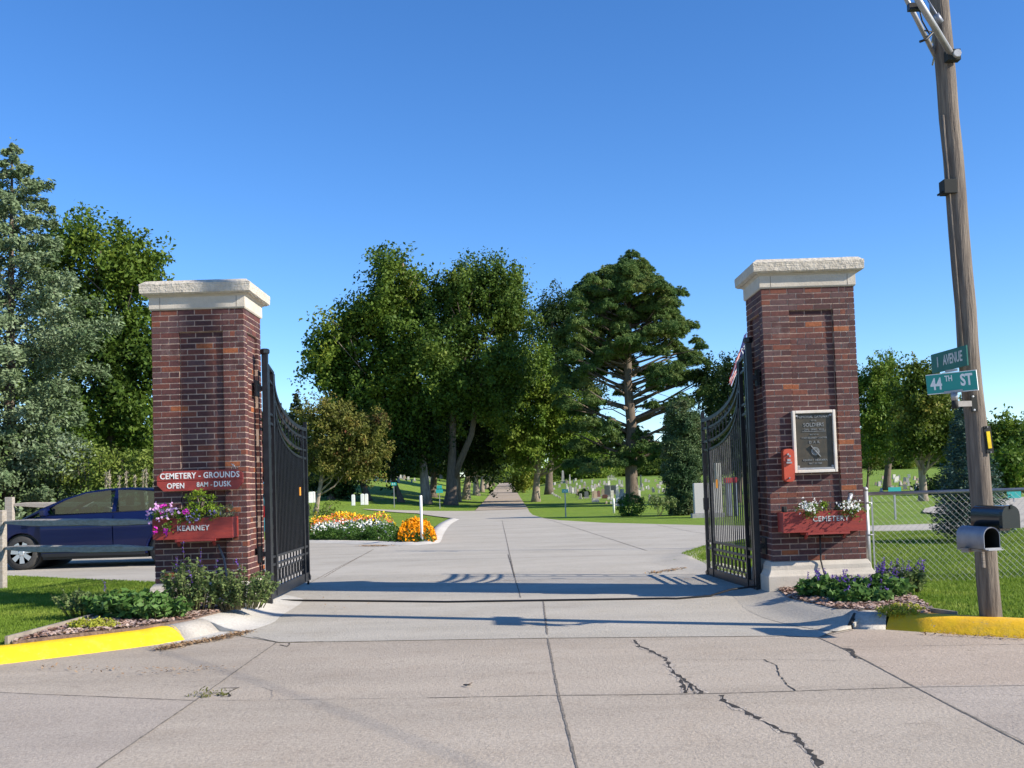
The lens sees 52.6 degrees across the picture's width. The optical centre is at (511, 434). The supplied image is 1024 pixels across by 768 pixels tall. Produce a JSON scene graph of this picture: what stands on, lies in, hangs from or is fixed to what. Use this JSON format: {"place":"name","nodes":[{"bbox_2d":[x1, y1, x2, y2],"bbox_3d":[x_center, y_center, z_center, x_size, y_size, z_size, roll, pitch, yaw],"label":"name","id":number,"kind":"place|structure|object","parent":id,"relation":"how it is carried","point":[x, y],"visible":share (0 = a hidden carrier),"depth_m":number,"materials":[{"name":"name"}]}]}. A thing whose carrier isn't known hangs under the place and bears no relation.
{"place":"outdoors","nodes":[
{"label":"outdoors","id":0,"kind":"place"},
{"bbox_2d":[0,575,245,644],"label":"lawn","id":1,"kind":"structure","parent":0,"point":[35,612],"depth_m":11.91,"materials":[{"name":"green plant"}]},
{"bbox_2d":[5,614,93,644],"bbox_3d":[-4.580,1.949,10.383,0.030,0.105,1.688,-2,-3,5],"label":"bed edging","id":2,"kind":"object","parent":1,"relation":"on","point":[9,639],"visible":0.36,"depth_m":9.99,"materials":[{"name":"grey concrete"}]},
{"bbox_2d":[13,602,237,643],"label":"mulch","id":3,"kind":"object","parent":1,"relation":"on","point":[127,622],"visible":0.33,"depth_m":10.40,"materials":[{"name":"brown wood"}]},
{"bbox_2d":[50,580,117,616],"bbox_3d":[-4.676,1.801,11.421,0.776,0.400,0.497,0,-3,-25],"label":"catmint","id":4,"kind":"object","parent":3,"relation":"on","point":[69,606],"visible":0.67,"depth_m":11.31,"materials":[{"name":"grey plant"}]},
{"bbox_2d":[67,616,119,628],"bbox_3d":[-4.170,1.901,10.302,0.556,0.177,0.407,-2,-3,0],"label":"sedum","id":5,"kind":"object","parent":3,"relation":"on","point":[79,622],"visible":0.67,"depth_m":10.23,"materials":[{"name":"yellow plant"}]},
{"bbox_2d":[78,589,150,616],"bbox_3d":[-4.332,1.842,11.280,0.841,0.332,0.607,-3,-3,21],"label":"salvia","id":6,"kind":"object","parent":3,"relation":"on","point":[92,607],"visible":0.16,"depth_m":11.17,"materials":[{"name":"green plant"}]},
{"bbox_2d":[96,587,187,618],"bbox_3d":[-3.948,1.808,11.033,0.983,0.351,0.640,-2,-3,0],"label":"salvia","id":7,"kind":"object","parent":3,"relation":"on","point":[119,604],"visible":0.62,"depth_m":10.92,"materials":[{"name":"green plant"}]},
{"bbox_2d":[127,595,194,619],"bbox_3d":[-3.702,1.832,10.902,0.680,0.255,0.519,0,-4,-35],"label":"salvia","id":8,"kind":"object","parent":3,"relation":"on","point":[147,610],"visible":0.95,"depth_m":10.76,"materials":[{"name":"green plant"}]},
{"bbox_2d":[160,541,224,611],"bbox_3d":[-3.576,1.576,11.533,0.732,0.785,0.525,-2,-3,0],"label":"catmint","id":9,"kind":"object","parent":3,"relation":"on","point":[196,583],"visible":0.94,"depth_m":11.45,"materials":[{"name":"green plant"}]},
{"bbox_2d":[205,559,280,609],"bbox_3d":[-3.051,1.676,11.634,0.911,0.566,0.577,-2,-3,0],"label":"catmint","id":10,"kind":"object","parent":3,"relation":"on","point":[235,597],"visible":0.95,"depth_m":11.52,"materials":[{"name":"green plant"}]},
{"bbox_2d":[0,629,1023,767],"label":"street","id":11,"kind":"structure","parent":0,"point":[381,717],"depth_m":6.96,"materials":[{"name":"concrete"}]},
{"bbox_2d":[0,625,183,663],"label":"painted kerb","id":12,"kind":"structure","parent":11,"relation":"on","point":[38,650],"depth_m":9.74,"materials":[{"name":"paint"}]},
{"bbox_2d":[0,693,192,767],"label":"street slab","id":13,"kind":"structure","parent":11,"relation":"on","point":[49,731],"depth_m":6.79,"materials":[{"name":"grey concrete"}]},
{"bbox_2d":[152,629,256,649],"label":"leaf litter","id":14,"kind":"object","parent":11,"relation":"on","point":[174,645],"visible":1,"depth_m":10.09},
{"bbox_2d":[543,601,578,767],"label":"pavement joint","id":15,"kind":"object","parent":11,"relation":"on","point":[566,724],"visible":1,"depth_m":7.08,"materials":[{"name":"grey concrete"}]},
{"bbox_2d":[720,695,826,767],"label":"pavement crack","id":16,"kind":"object","parent":11,"relation":"on","point":[818,762],"visible":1,"depth_m":5.99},
{"bbox_2d":[849,610,887,629],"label":"kerb","id":17,"kind":"structure","parent":11,"relation":"on","point":[870,620],"depth_m":9.72,"materials":[{"name":"concrete"}]},
{"bbox_2d":[820,630,1023,685],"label":"street slab","id":18,"kind":"structure","parent":11,"relation":"on","point":[943,659],"depth_m":8.22,"materials":[{"name":"beige concrete"}]},
{"bbox_2d":[886,612,1023,638],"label":"painted kerb","id":19,"kind":"structure","parent":11,"relation":"on","point":[1009,627],"depth_m":9.28,"materials":[{"name":"paint"}]},
{"bbox_2d":[916,684,1023,740],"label":"street slab","id":20,"kind":"structure","parent":11,"relation":"on","point":[1000,707],"depth_m":6.67,"materials":[{"name":"grey concrete"}]},
{"bbox_2d":[0,467,1023,642],"bbox_3d":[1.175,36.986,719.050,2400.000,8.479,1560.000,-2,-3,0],"label":"ground","id":21,"kind":"structure","parent":0,"point":[551,506],"depth_m":68.67,"materials":[{"name":"green plant"}]},
{"bbox_2d":[5,497,55,520],"bbox_3d":[-10.693,2.271,25.427,3.456,1.558,0.144,-2,-3,0],"label":"split rail fence","id":22,"kind":"object","parent":21,"relation":"on","point":[10,504],"visible":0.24,"depth_m":25.40,"materials":[{"name":"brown wood"}]},
{"bbox_2d":[0,407,62,519],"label":"hedge shrub","id":23,"kind":"object","parent":21,"relation":"on","point":[14,441],"visible":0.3,"depth_m":29.41,"materials":[{"name":"green plant"}]},
{"bbox_2d":[12,419,97,519],"bbox_3d":[-13.295,1.619,30.052,2.794,4.118,2.549,-2,-3,0],"label":"hedge shrub","id":24,"kind":"object","parent":21,"relation":"on","point":[52,483],"visible":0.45,"depth_m":29.68,"materials":[{"name":"green plant"}]},
{"bbox_2d":[0,137,124,515],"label":"silver cedar","id":25,"kind":"object","parent":21,"relation":"on","point":[40,390],"visible":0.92,"depth_m":29.85,"materials":[{"name":"green plant"}]},
{"bbox_2d":[0,510,154,588],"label":"split rail fence","id":26,"kind":"object","parent":21,"relation":"on","point":[4,522],"visible":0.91,"depth_m":14.28,"materials":[{"name":"grey wood"}]},
{"bbox_2d":[1,201,175,489],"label":"walnut tree","id":27,"kind":"object","parent":21,"relation":"on","point":[117,273],"visible":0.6,"depth_m":37.51,"materials":[{"name":"green plant"}]},
{"bbox_2d":[48,439,129,498],"bbox_3d":[-12.125,1.914,30.151,2.437,3.519,2.477,-2,-3,0],"label":"hedge shrub","id":28,"kind":"object","parent":21,"relation":"on","point":[98,481],"visible":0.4,"depth_m":29.71,"materials":[{"name":"green plant"}]},
{"bbox_2d":[87,439,153,488],"bbox_3d":[-11.157,1.955,30.057,2.793,3.618,2.260,-2,-3,0],"label":"hedge shrub","id":29,"kind":"object","parent":21,"relation":"on","point":[128,453],"visible":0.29,"depth_m":29.67,"materials":[{"name":"green plant"}]},
{"bbox_2d":[114,447,153,487],"bbox_3d":[-10.310,2.005,29.948,2.049,3.339,2.260,1,-4,-41],"label":"hedge shrub","id":30,"kind":"object","parent":21,"relation":"on","point":[137,472],"visible":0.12,"depth_m":29.70,"materials":[{"name":"green plant"}]},
{"bbox_2d":[139,279,269,606],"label":"gate pillar","id":31,"kind":"structure","parent":21,"relation":"on","point":[206,373],"depth_m":12.46,"materials":[{"name":"brick"}]},
{"bbox_2d":[152,516,238,545],"bbox_3d":[-3.733,1.151,12.226,0.935,0.331,0.272,-2,-3,0],"label":"flower box","id":32,"kind":"object","parent":31,"relation":"attached to","point":[205,529],"visible":0.99,"depth_m":12.10,"materials":[{"name":"red paint"}]},
{"bbox_2d":[145,502,190,536],"bbox_3d":[-4.012,0.992,12.113,0.514,0.423,0.362,0,-3,-30],"label":"trailing petunia","id":33,"kind":"object","parent":32,"relation":"in","point":[175,515],"visible":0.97,"depth_m":12.04,"materials":[{"name":"pink plant"}]},
{"bbox_2d":[181,488,223,524],"bbox_3d":[-3.632,0.847,12.195,0.544,0.423,0.367,-2,-3,0],"label":"coleus","id":34,"kind":"object","parent":32,"relation":"in","point":[202,509],"visible":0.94,"depth_m":12.15,"materials":[{"name":"green plant"}]},
{"bbox_2d":[157,469,242,491],"bbox_3d":[-3.710,0.551,12.348,1.025,0.238,0.095,-2,-3,0],"label":"cemetery hours sign","id":35,"kind":"object","parent":31,"relation":"attached to","point":[202,479],"visible":1,"depth_m":12.30,"materials":[{"name":"red paint"}]},
{"bbox_2d":[254,348,310,603],"bbox_3d":[-3.084,0.609,14.239,0.177,3.240,2.773,-2,-3,0],"label":"gate leaf","id":36,"kind":"object","parent":31,"relation":"attached to","point":[286,508],"visible":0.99,"depth_m":13.79,"materials":[{"name":"black metal"}]},
{"bbox_2d":[198,594,301,630],"bbox_3d":[-3.231,2.097,12.751,1.308,0.128,4.155,-1,-3,-12],"label":"apron","id":37,"kind":"object","parent":21,"relation":"on","point":[244,619],"visible":0.41,"depth_m":11.53,"materials":[{"name":"concrete"}]},
{"bbox_2d":[281,391,316,491],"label":"distant spruce","id":38,"kind":"object","parent":21,"relation":"on","point":[296,400],"visible":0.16,"depth_m":85.07,"materials":[{"name":"green plant"}]},
{"bbox_2d":[308,469,372,499],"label":"shade tree","id":39,"kind":"object","parent":21,"relation":"on","point":[338,490],"visible":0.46,"depth_m":76.08,"materials":[{"name":"green plant"}]},
{"bbox_2d":[286,389,395,515],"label":"crab apple","id":40,"kind":"object","parent":21,"relation":"on","point":[339,452],"visible":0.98,"depth_m":54.63,"materials":[{"name":"green plant"}]},
{"bbox_2d":[288,240,470,503],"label":"old elm","id":41,"kind":"object","parent":21,"relation":"on","point":[377,315],"visible":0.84,"depth_m":76.71,"materials":[{"name":"green plant"}]},
{"bbox_2d":[333,372,428,500],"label":"shade tree","id":42,"kind":"object","parent":21,"relation":"on","point":[365,491],"visible":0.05,"depth_m":77.21,"materials":[{"name":"green plant"}]},
{"bbox_2d":[370,392,455,502],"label":"shade tree","id":43,"kind":"object","parent":21,"relation":"on","point":[435,446],"visible":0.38,"depth_m":76.80,"materials":[{"name":"green plant"}]},
{"bbox_2d":[395,452,477,497],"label":"shade tree","id":44,"kind":"object","parent":21,"relation":"on","point":[433,484],"visible":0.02,"depth_m":92.15,"materials":[{"name":"green plant"}]},
{"bbox_2d":[387,246,548,505],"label":"old elm","id":45,"kind":"object","parent":21,"relation":"on","point":[468,294],"visible":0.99,"depth_m":76.14,"materials":[{"name":"green plant"}]},
{"bbox_2d":[420,355,525,501],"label":"avenue tree","id":46,"kind":"object","parent":21,"relation":"on","point":[483,460],"visible":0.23,"depth_m":86.09,"materials":[{"name":"green plant"}]},
{"bbox_2d":[459,424,513,499],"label":"avenue tree","id":47,"kind":"object","parent":21,"relation":"on","point":[466,493],"visible":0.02,"depth_m":93.39,"materials":[{"name":"green plant"}]},
{"bbox_2d":[472,459,525,495],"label":"avenue tree","id":48,"kind":"object","parent":21,"relation":"on","point":[476,490],"visible":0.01,"depth_m":110.92,"materials":[{"name":"green plant"}]},
{"bbox_2d":[476,483,527,509],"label":"gravel avenue","id":49,"kind":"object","parent":21,"relation":"on","point":[506,499],"visible":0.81,"depth_m":88.44,"materials":[{"name":"grey gravel"}]},
{"bbox_2d":[499,454,541,492],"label":"yellow green tree","id":50,"kind":"object","parent":21,"relation":"on","point":[523,485],"visible":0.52,"depth_m":127.66,"materials":[{"name":"green plant"}]},
{"bbox_2d":[478,335,608,501],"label":"maple","id":51,"kind":"object","parent":21,"relation":"on","point":[541,432],"visible":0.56,"depth_m":83.04,"materials":[{"name":"green plant"}]},
{"bbox_2d":[519,278,618,494],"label":"dark ash","id":52,"kind":"object","parent":21,"relation":"on","point":[557,313],"visible":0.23,"depth_m":110.98,"materials":[{"name":"green plant"}]},
{"bbox_2d":[553,431,618,480],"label":"horizon tree","id":53,"kind":"object","parent":21,"relation":"on","point":[606,472],"visible":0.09,"depth_m":186.56,"materials":[{"name":"green plant"}]},
{"bbox_2d":[615,491,646,516],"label":"round arborvitae","id":54,"kind":"object","parent":21,"relation":"on","point":[636,501],"visible":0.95,"depth_m":41.74,"materials":[{"name":"green plant"}]},
{"bbox_2d":[548,249,717,502],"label":"ponderosa pine","id":55,"kind":"object","parent":21,"relation":"on","point":[612,304],"visible":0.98,"depth_m":70.41,"materials":[{"name":"green plant"}]},
{"bbox_2d":[637,454,671,475],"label":"horizon tree","id":56,"kind":"object","parent":21,"relation":"on","point":[650,470],"visible":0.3,"depth_m":220.50,"materials":[{"name":"green plant"}]},
{"bbox_2d":[644,494,679,515],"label":"leafy shrub","id":57,"kind":"object","parent":21,"relation":"on","point":[654,498],"visible":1,"depth_m":40.23,"materials":[{"name":"green plant"}]},
{"bbox_2d":[658,398,707,515],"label":"columnar juniper","id":58,"kind":"object","parent":21,"relation":"on","point":[680,467],"visible":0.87,"depth_m":41.05,"materials":[{"name":"green plant"}]},
{"bbox_2d":[678,351,734,479],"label":"dark tree","id":59,"kind":"object","parent":21,"relation":"on","point":[702,372],"visible":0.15,"depth_m":71.15,"materials":[{"name":"green plant"}]},
{"bbox_2d":[691,483,722,517],"bbox_3d":[7.153,2.445,37.898,1.200,1.327,0.400,-2,-3,0],"label":"granite monument","id":60,"kind":"object","parent":21,"relation":"on","point":[698,494],"visible":0.53,"depth_m":37.78,"materials":[{"name":"grey stone"}]},
{"bbox_2d":[685,350,747,497],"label":"dark tree","id":61,"kind":"object","parent":21,"relation":"on","point":[724,374],"visible":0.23,"depth_m":64.34,"materials":[{"name":"green plant"}]},
{"bbox_2d":[650,546,876,630],"bbox_3d":[3.078,2.033,15.233,1.755,0.128,11.427,-2,-3,4],"label":"apron","id":62,"kind":"object","parent":21,"relation":"on","point":[778,606],"visible":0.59,"depth_m":11.15,"materials":[{"name":"concrete"}]},
{"bbox_2d":[734,257,875,591],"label":"gate pillar","id":63,"kind":"structure","parent":21,"relation":"on","point":[800,320],"depth_m":12.45,"materials":[{"name":"brick"}]},
{"bbox_2d":[700,337,766,589],"bbox_3d":[2.920,0.441,13.886,0.172,3.160,2.486,-2,-3,-4],"label":"gate leaf","id":64,"kind":"object","parent":63,"relation":"attached to","point":[749,496],"visible":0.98,"depth_m":13.42,"materials":[{"name":"black metal"}]},
{"bbox_2d":[781,449,794,481],"bbox_3d":[3.286,0.370,12.323,0.122,0.389,0.138,-2,-3,0],"label":"red call box","id":65,"kind":"object","parent":63,"relation":"attached to","point":[787,463],"visible":1,"depth_m":12.28,"materials":[{"name":"red paint"}]},
{"bbox_2d":[791,410,837,472],"bbox_3d":[3.615,0.087,12.398,0.516,0.745,0.095,-2,-3,0],"label":"memorial plaque","id":66,"kind":"object","parent":63,"relation":"attached to","point":[814,443],"visible":1,"depth_m":12.38,"materials":[{"name":"grey metal"}]},
{"bbox_2d":[777,510,866,538],"bbox_3d":[3.656,1.071,12.218,0.970,0.321,0.272,-2,-3,0],"label":"flower box","id":67,"kind":"object","parent":63,"relation":"attached to","point":[824,522],"visible":1,"depth_m":12.10,"materials":[{"name":"red paint"}]},
{"bbox_2d":[778,586,932,612],"bbox_3d":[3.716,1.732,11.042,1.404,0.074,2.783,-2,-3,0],"label":"mulch","id":68,"kind":"object","parent":21,"relation":"on","point":[857,604],"visible":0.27,"depth_m":10.48,"materials":[{"name":"brown wood"}]},
{"bbox_2d":[793,568,861,597],"bbox_3d":[3.493,1.612,11.268,0.857,0.334,0.617,-2,-3,0],"label":"salvia","id":69,"kind":"object","parent":68,"relation":"on","point":[818,584],"visible":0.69,"depth_m":11.19,"materials":[{"name":"green plant"}]},
{"bbox_2d":[826,583,894,602],"bbox_3d":[3.583,1.649,10.673,0.714,0.229,0.479,-2,-3,0],"label":"salvia","id":70,"kind":"object","parent":68,"relation":"on","point":[864,594],"visible":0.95,"depth_m":10.56,"materials":[{"name":"green plant"}]},
{"bbox_2d":[839,567,916,596],"bbox_3d":[3.909,1.599,11.091,0.891,0.349,0.615,-2,-3,0],"label":"salvia","id":71,"kind":"object","parent":68,"relation":"on","point":[900,586],"visible":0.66,"depth_m":10.94,"materials":[{"name":"green plant"}]},
{"bbox_2d":[871,557,929,592],"bbox_3d":[4.274,1.546,11.441,0.635,0.396,0.402,-2,-3,0],"label":"salvia","id":72,"kind":"object","parent":68,"relation":"on","point":[920,576],"visible":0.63,"depth_m":11.37,"materials":[{"name":"purple plant"}]},
{"bbox_2d":[875,601,926,618],"bbox_3d":[3.673,1.670,9.761,0.520,0.201,0.356,-2,-3,0],"label":"sedum","id":73,"kind":"object","parent":68,"relation":"on","point":[903,607],"visible":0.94,"depth_m":9.70,"materials":[{"name":"green plant"}]},
{"bbox_2d":[860,421,884,488],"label":"pear tree","id":74,"kind":"object","parent":21,"relation":"on","point":[876,463],"visible":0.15,"depth_m":88.43,"materials":[{"name":"green plant"}]},
{"bbox_2d":[857,347,916,489],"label":"maple","id":75,"kind":"object","parent":21,"relation":"on","point":[874,399],"visible":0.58,"depth_m":84.03,"materials":[{"name":"green plant"}]},
{"bbox_2d":[878,351,987,500],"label":"maple","id":76,"kind":"object","parent":21,"relation":"on","point":[924,416],"visible":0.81,"depth_m":51.56,"materials":[{"name":"green plant"}]},
{"bbox_2d":[863,487,1023,581],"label":"chain link fence","id":77,"kind":"object","parent":21,"relation":"on","point":[866,493],"visible":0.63,"depth_m":12.95,"materials":[{"name":"metal"}]},
{"bbox_2d":[989,436,1023,493],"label":"distant tree","id":78,"kind":"object","parent":21,"relation":"on","point":[1011,464],"visible":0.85,"depth_m":66.15,"materials":[{"name":"green plant"}]},
{"bbox_2d":[991,403,1023,455],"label":"distant tree","id":79,"kind":"object","parent":21,"relation":"on","point":[1007,425],"visible":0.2,"depth_m":75.06,"materials":[{"name":"green plant"}]},
{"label":"soil bed","id":80,"kind":"structure","parent":21,"relation":"on","visible":0},
{"bbox_2d":[309,518,398,541],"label":"bedding plants","id":81,"kind":"object","parent":80,"relation":"on","point":[389,529],"visible":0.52,"depth_m":28.35,"materials":[{"name":"green plant"}]},
{"bbox_2d":[397,524,436,541],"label":"marigold leaves","id":82,"kind":"object","parent":80,"relation":"on","point":[416,535],"visible":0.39,"depth_m":25.66,"materials":[{"name":"orange plant"}]},
{"bbox_2d":[397,516,437,541],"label":"marigolds","id":83,"kind":"object","parent":80,"relation":"on","point":[410,523],"visible":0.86,"depth_m":26.47,"materials":[{"name":"orange plant"}]},
{"bbox_2d":[0,0,1023,476],"label":"sky","id":84,"kind":"structure","parent":0,"point":[277,143],"materials":[{"name":"blue"}]},
{"bbox_2d":[7,509,1023,641],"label":"driveway","id":85,"kind":"structure","parent":0,"point":[458,561],"depth_m":14.49,"materials":[{"name":"concrete"}]},
{"bbox_2d":[7,487,155,569],"bbox_3d":[-8.231,1.900,21.205,4.723,1.587,2.152,-2,-3,0],"label":"blue car","id":86,"kind":"object","parent":85,"relation":"on","point":[125,503],"visible":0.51,"depth_m":20.30,"materials":[{"name":"paint"}]},
{"bbox_2d":[168,631,227,642],"bbox_3d":[-3.171,2.066,10.841,0.630,0.018,1.550,-2,-3,0],"label":"driveway edge","id":87,"kind":"object","parent":85,"relation":"on","point":[210,635],"visible":0.28,"depth_m":10.49,"materials":[{"name":"concrete"}]},
{"bbox_2d":[163,619,219,639],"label":"kerb","id":88,"kind":"structure","parent":87,"relation":"on","point":[194,628],"depth_m":10.59,"materials":[{"name":"concrete"}]},
{"bbox_2d":[264,518,458,544],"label":"island kerb","id":89,"kind":"structure","parent":85,"relation":"on","point":[441,528],"depth_m":26.75,"materials":[{"name":"concrete"}]},
{"bbox_2d":[281,585,758,602],"bbox_3d":[-0.056,1.987,12.754,6.092,0.114,0.437,-2,-3,8],"label":"cable","id":90,"kind":"object","parent":85,"relation":"on","point":[717,593],"visible":0.96,"depth_m":12.51,"materials":[{"name":"black plastic"}]},
{"bbox_2d":[674,528,1023,622],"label":"lawn","id":91,"kind":"structure","parent":0,"point":[947,579],"depth_m":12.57,"materials":[{"name":"green plant"}]},
{"bbox_2d":[904,0,1002,616],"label":"utility pole","id":92,"kind":"object","parent":91,"relation":"on","point":[946,55],"visible":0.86,"depth_m":9.49,"materials":[{"name":"brown wood"}]},
{"bbox_2d":[950,392,977,411],"bbox_3d":[4.082,-0.290,9.350,0.292,0.174,0.059,-1,-3,-24],"label":"bracket","id":93,"kind":"object","parent":92,"relation":"attached to","point":[956,403],"visible":1,"depth_m":9.33,"materials":[{"name":"silver metal"}]},
{"bbox_2d":[944,368,962,393],"bbox_3d":[3.967,-0.479,9.305,0.167,0.221,0.068,-4,-3,34],"label":"sign bracket","id":94,"kind":"object","parent":93,"relation":"attached to","point":[949,392],"visible":1,"depth_m":9.30,"materials":[{"name":"metal"}]},
{"bbox_2d":[931,345,968,373],"bbox_3d":[4.003,-0.681,9.488,0.018,0.185,0.659,-2,-3,-4],"label":"street name sign","id":95,"kind":"object","parent":94,"relation":"attached to","point":[953,358],"visible":1,"depth_m":9.45,"materials":[{"name":"green metal"}]},
{"bbox_2d":[925,370,978,394],"bbox_3d":[3.954,-0.465,9.316,0.023,0.186,0.467,1,-4,-43],"label":"street name sign","id":96,"kind":"object","parent":94,"relation":"attached to","point":[940,383],"visible":1,"depth_m":9.31,"materials":[{"name":"green metal"}]},
{"bbox_2d":[957,528,1009,567],"bbox_3d":[4.119,1.009,9.133,0.393,0.368,0.526,-2,-3,0],"label":"mailbox bracket","id":97,"kind":"object","parent":92,"relation":"attached to","point":[968,550],"visible":0.61,"depth_m":9.02,"materials":[{"name":"brown wood"}]},
{"bbox_2d":[956,525,1003,550],"bbox_3d":[4.062,0.898,8.998,0.152,0.198,0.450,-1,-3,-9],"label":"mailbox","id":98,"kind":"object","parent":97,"relation":"on","point":[983,538],"visible":1,"depth_m":8.96,"materials":[{"name":"metal"}]},
{"bbox_2d":[970,504,1020,528],"bbox_3d":[4.211,0.711,9.027,0.170,0.204,0.447,-1,-3,-12],"label":"mailbox","id":99,"kind":"object","parent":97,"relation":"on","point":[1002,516],"visible":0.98,"depth_m":8.90,"materials":[{"name":"black metal"}]},
{"bbox_2d":[999,505,1020,528],"bbox_3d":[4.248,0.704,8.843,0.170,0.198,0.042,-1,-3,-12],"label":"door","id":100,"kind":"structure","parent":99,"relation":"in","point":[1008,518],"depth_m":8.82,"materials":[{"name":"black metal"}]},
{"bbox_2d":[929,395,1017,540],"bbox_3d":[8.566,0.689,19.395,1.515,2.911,1.546,-2,-3,0],"label":"young blue spruce","id":101,"kind":"object","parent":91,"relation":"on","point":[957,456],"visible":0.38,"depth_m":19.28,"materials":[{"name":"green plant"}]},
{"bbox_2d":[923,497,1023,522],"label":"branch path","id":102,"kind":"structure","parent":0,"point":[1009,502],"depth_m":39.07,"materials":[{"name":"concrete"}]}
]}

